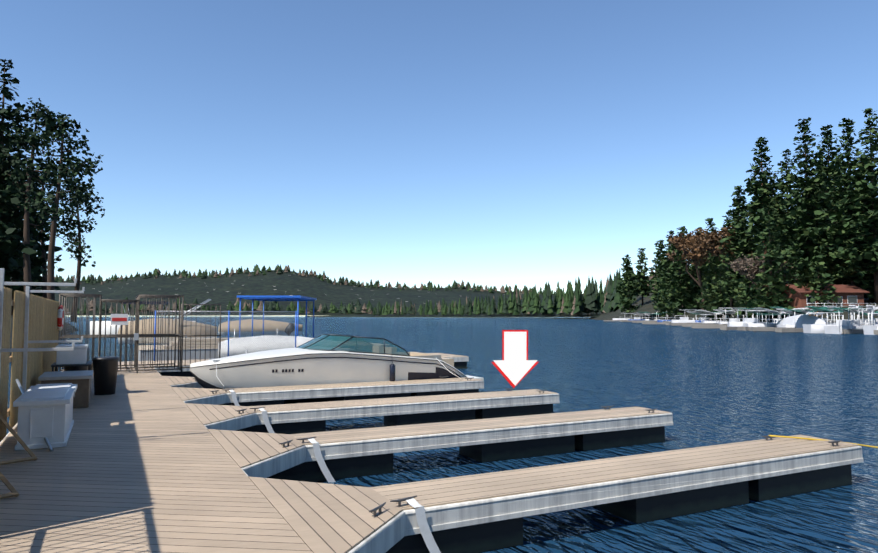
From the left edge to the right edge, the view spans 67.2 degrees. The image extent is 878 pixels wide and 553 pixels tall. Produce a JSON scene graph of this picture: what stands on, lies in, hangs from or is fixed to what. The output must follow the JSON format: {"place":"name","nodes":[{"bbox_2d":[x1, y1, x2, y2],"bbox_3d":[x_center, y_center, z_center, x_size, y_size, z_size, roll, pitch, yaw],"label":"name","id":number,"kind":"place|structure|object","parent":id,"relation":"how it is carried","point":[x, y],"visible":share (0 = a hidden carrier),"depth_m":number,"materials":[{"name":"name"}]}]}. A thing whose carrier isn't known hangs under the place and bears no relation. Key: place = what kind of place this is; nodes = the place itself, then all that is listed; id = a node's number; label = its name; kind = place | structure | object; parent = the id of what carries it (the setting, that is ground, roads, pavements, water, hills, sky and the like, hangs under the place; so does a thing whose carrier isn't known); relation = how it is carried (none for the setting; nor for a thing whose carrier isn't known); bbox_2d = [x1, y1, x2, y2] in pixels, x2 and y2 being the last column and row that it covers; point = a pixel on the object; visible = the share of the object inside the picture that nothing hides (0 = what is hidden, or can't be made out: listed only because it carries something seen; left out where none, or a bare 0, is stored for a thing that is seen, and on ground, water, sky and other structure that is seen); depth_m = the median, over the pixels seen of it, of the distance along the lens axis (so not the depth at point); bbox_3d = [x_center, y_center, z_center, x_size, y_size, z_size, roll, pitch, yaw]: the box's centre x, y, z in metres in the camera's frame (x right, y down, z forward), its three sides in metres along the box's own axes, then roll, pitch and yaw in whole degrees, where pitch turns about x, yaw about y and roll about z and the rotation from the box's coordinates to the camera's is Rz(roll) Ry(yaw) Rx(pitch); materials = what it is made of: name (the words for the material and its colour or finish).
{"place":"outdoors","nodes":[
{"label":"outdoors","id":0,"kind":"place"},
{"bbox_2d":[9,315,77,356],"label":"shore ground","id":1,"kind":"structure","parent":0,"point":[66,326],"depth_m":62.56,"materials":[{"name":"brown soil"}]},
{"bbox_2d":[0,59,104,321],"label":"trees","id":2,"kind":"object","parent":1,"relation":"on","point":[23,199],"visible":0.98,"depth_m":59.88,"materials":[{"name":"green plant"}]},
{"bbox_2d":[36,270,583,315],"bbox_3d":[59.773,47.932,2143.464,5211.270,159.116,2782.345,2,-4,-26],"label":"hills","id":3,"kind":"structure","parent":0,"point":[222,290],"depth_m":1816.29,"materials":[{"name":"green plant"}]},
{"bbox_2d":[54,264,599,313],"bbox_3d":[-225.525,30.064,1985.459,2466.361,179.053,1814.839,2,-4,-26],"label":"ridge conifers","id":4,"kind":"object","parent":3,"relation":"on","point":[347,309],"visible":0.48,"depth_m":2165.41,"materials":[{"name":"green plant"}]},
{"bbox_2d":[0,0,877,315],"label":"sky","id":5,"kind":"structure","parent":0,"point":[530,143],"materials":[{"name":"blue"}]},
{"bbox_2d":[6,316,877,552],"bbox_3d":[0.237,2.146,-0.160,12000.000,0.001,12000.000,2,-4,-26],"label":"lake water","id":6,"kind":"structure","parent":0,"point":[709,386],"depth_m":17.23,"materials":[{"name":"blue liquid"}]},
{"bbox_2d":[90,301,195,346],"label":"boat bimini","id":7,"kind":"object","parent":6,"relation":"on","point":[108,323],"visible":0.21,"depth_m":43.93,"materials":[{"name":"white fabric"}]},
{"bbox_2d":[0,366,312,552],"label":"dock","id":8,"kind":"object","parent":6,"relation":"in","point":[142,462],"visible":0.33,"depth_m":6.29,"materials":[{"name":"wood"}]},
{"bbox_2d":[0,379,53,498],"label":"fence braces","id":9,"kind":"object","parent":8,"relation":"on","point":[10,487],"visible":0.77,"depth_m":7.53,"materials":[{"name":"brown wood"}]},
{"bbox_2d":[0,287,59,441],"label":"slatted fence","id":10,"kind":"object","parent":8,"relation":"on","point":[43,314],"visible":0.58,"depth_m":10.27,"materials":[{"name":"brown wood"}]},
{"bbox_2d":[57,305,63,330],"bbox_3d":[-9.879,1.080,17.240,0.110,0.669,0.669,2,-4,-26],"label":"fire extinguisher","id":11,"kind":"object","parent":10,"relation":"attached to","point":[60,317],"visible":1,"depth_m":17.04,"materials":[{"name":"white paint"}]},
{"bbox_2d":[0,268,84,391],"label":"rack posts","id":12,"kind":"object","parent":8,"relation":"on","point":[25,349],"visible":0.9,"depth_m":8.22,"materials":[{"name":"grey metal"}]},
{"bbox_2d":[13,383,76,450],"bbox_3d":[-5.400,1.884,9.136,0.619,0.620,2.110,2,-4,-26],"label":"dock box","id":13,"kind":"object","parent":8,"relation":"on","point":[45,410],"visible":1,"depth_m":8.27,"materials":[{"name":"white plastic"}]},
{"bbox_2d":[38,370,92,407],"bbox_3d":[-6.915,2.094,12.279,0.830,0.575,1.280,2,-4,-26],"label":"bench box","id":14,"kind":"object","parent":8,"relation":"on","point":[82,381],"visible":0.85,"depth_m":11.86,"materials":[{"name":"grey plastic"}]},
{"bbox_2d":[51,344,92,391],"bbox_3d":[-7.695,1.960,13.857,0.730,1.040,0.980,2,-4,-26],"label":"storage box","id":15,"kind":"object","parent":8,"relation":"on","point":[77,356],"visible":0.67,"depth_m":13.57,"materials":[{"name":"white plastic"}]},
{"bbox_2d":[64,347,119,394],"bbox_3d":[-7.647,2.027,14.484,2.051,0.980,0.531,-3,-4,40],"label":"trash bin","id":16,"kind":"object","parent":8,"relation":"on","point":[105,369],"visible":0.67,"depth_m":13.83,"materials":[{"name":"black plastic"}]},
{"bbox_2d":[57,294,220,372],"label":"metal gate","id":17,"kind":"structure","parent":8,"relation":"on","point":[121,319],"depth_m":19.97,"materials":[{"name":"metal"}]},
{"bbox_2d":[118,299,216,344],"bbox_3d":[-13.870,2.809,34.057,4.600,3.351,2.608,1,-4,-14],"label":"covered boat","id":18,"kind":"object","parent":6,"relation":"on","point":[186,329],"visible":0.27,"depth_m":33.19,"materials":[{"name":"beige fabric"}]},
{"bbox_2d":[138,338,231,360],"bbox_3d":[-8.818,3.780,33.160,11.540,1.505,5.240,2,-4,-26],"label":"boat","id":19,"kind":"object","parent":6,"relation":"in","point":[212,353],"depth_m":29.45,"materials":[{"name":"white plastic"}]},
{"bbox_2d":[218,319,301,337],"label":"covered boat","id":20,"kind":"object","parent":6,"relation":"on","point":[258,329],"visible":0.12,"depth_m":48.55,"materials":[{"name":"beige fabric"}]},
{"bbox_2d":[218,335,313,357],"bbox_3d":[-6.858,3.405,29.348,5.600,1.600,2.609,1,-4,-18],"label":"boat cover","id":21,"kind":"object","parent":6,"relation":"on","point":[272,344],"depth_m":28.24,"materials":[{"name":"white fabric"}]},
{"bbox_2d":[238,323,294,337],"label":"outboard motor","id":22,"kind":"object","parent":6,"relation":"on","point":[291,326],"depth_m":44.26,"materials":[{"name":"white plastic"}]},
{"bbox_2d":[237,295,316,337],"bbox_3d":[-8.014,2.689,36.066,4.604,3.130,7.000,0,-3,-2],"label":"boat canopy","id":23,"kind":"object","parent":6,"relation":"on","point":[277,298],"visible":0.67,"depth_m":33.55,"materials":[{"name":"paint"}]},
{"bbox_2d":[118,353,468,376],"bbox_3d":[-5.880,3.578,25.126,14.466,0.851,2.860,2,-4,-26],"label":"cross dock","id":24,"kind":"object","parent":6,"relation":"in","point":[460,361],"visible":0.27,"depth_m":23.43,"materials":[{"name":"wood"}]},
{"bbox_2d":[66,310,296,360],"bbox_3d":[-8.670,2.132,23.542,7.926,1.850,3.100,2,-4,-26],"label":"chainlink fence","id":25,"kind":"object","parent":24,"relation":"on","point":[282,324],"visible":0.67,"depth_m":25.36,"materials":[{"name":"grey metal"}]},
{"bbox_2d":[190,348,483,402],"bbox_3d":[-2.567,2.664,17.433,7.550,1.600,2.370,2,-4,-26],"label":"sport boat","id":26,"kind":"object","parent":6,"relation":"on","point":[330,370],"visible":0.62,"depth_m":16.11,"materials":[{"name":"plastic"}]},
{"bbox_2d":[209,357,461,385],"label":"boat fittings","id":27,"kind":"object","parent":26,"relation":"on","point":[392,372],"visible":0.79,"depth_m":16.36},
{"bbox_2d":[296,334,409,355],"bbox_3d":[-2.457,1.810,17.539,2.724,0.570,2.230,2,-4,-26],"label":"boat windshield","id":28,"kind":"object","parent":26,"relation":"on","point":[334,342],"visible":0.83,"depth_m":16.71,"materials":[{"name":"teal glass"}]},
{"bbox_2d":[162,376,863,552],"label":"dock fingers","id":29,"kind":"object","parent":6,"relation":"on","point":[475,513],"visible":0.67,"depth_m":8.07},
{"bbox_2d":[229,390,440,552],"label":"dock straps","id":30,"kind":"object","parent":29,"relation":"attached to","point":[427,536],"visible":0.65,"depth_m":5.76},
{"bbox_2d":[769,435,877,447],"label":"mooring rope","id":31,"kind":"object","parent":29,"relation":"attached to","point":[816,439],"visible":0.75,"depth_m":8.77,"materials":[{"name":"yellow fabric"}]},
{"bbox_2d":[604,305,877,334],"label":"marina docks","id":32,"kind":"object","parent":6,"relation":"on","point":[775,329],"visible":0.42,"depth_m":102.60,"materials":[{"name":"white paint"}]},
{"bbox_2d":[776,314,826,327],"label":"wrapped boat","id":33,"kind":"object","parent":32,"relation":"on","point":[799,321],"visible":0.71,"depth_m":90.23,"materials":[{"name":"white plastic"}]},
{"bbox_2d":[612,317,877,334],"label":"marina boats","id":34,"kind":"object","parent":6,"relation":"on","point":[819,328],"visible":0.65,"depth_m":90.06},
{"bbox_2d":[625,308,877,331],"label":"marina lift frames","id":35,"kind":"structure","parent":6,"relation":"on","point":[788,314],"depth_m":99.03,"materials":[{"name":"white metal"}]},
{"bbox_2d":[305,311,600,316],"bbox_3d":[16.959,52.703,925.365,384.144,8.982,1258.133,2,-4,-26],"label":"shoreline","id":36,"kind":"structure","parent":0,"point":[592,314],"depth_m":751.66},
{"bbox_2d":[373,268,707,316],"bbox_3d":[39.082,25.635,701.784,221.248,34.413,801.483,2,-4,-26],"label":"conifers","id":37,"kind":"object","parent":36,"relation":"on","point":[575,302],"visible":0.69,"depth_m":590.87,"materials":[{"name":"green plant"}]},
{"bbox_2d":[492,330,538,387],"bbox_3d":[1.272,1.379,11.007,0.806,0.972,0.076,0,-3,-1],"label":"arrow marker","id":38,"kind":"object","parent":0,"point":[514,366],"visible":1,"depth_m":11.00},
{"bbox_2d":[588,280,877,322],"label":"shore ground","id":39,"kind":"structure","parent":0,"point":[647,306],"depth_m":208.58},
{"bbox_2d":[664,226,792,315],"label":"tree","id":40,"kind":"object","parent":39,"relation":"on","point":[696,246],"visible":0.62,"depth_m":159.89,"materials":[{"name":"brown plant"}]},
{"bbox_2d":[616,108,877,320],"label":"trees","id":41,"kind":"object","parent":39,"relation":"on","point":[821,233],"visible":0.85,"depth_m":134.56,"materials":[{"name":"green plant"}]},
{"bbox_2d":[775,285,875,315],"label":"cabin","id":42,"kind":"object","parent":39,"relation":"on","point":[851,294],"depth_m":119.34,"materials":[{"name":"brown paint"}]}
]}

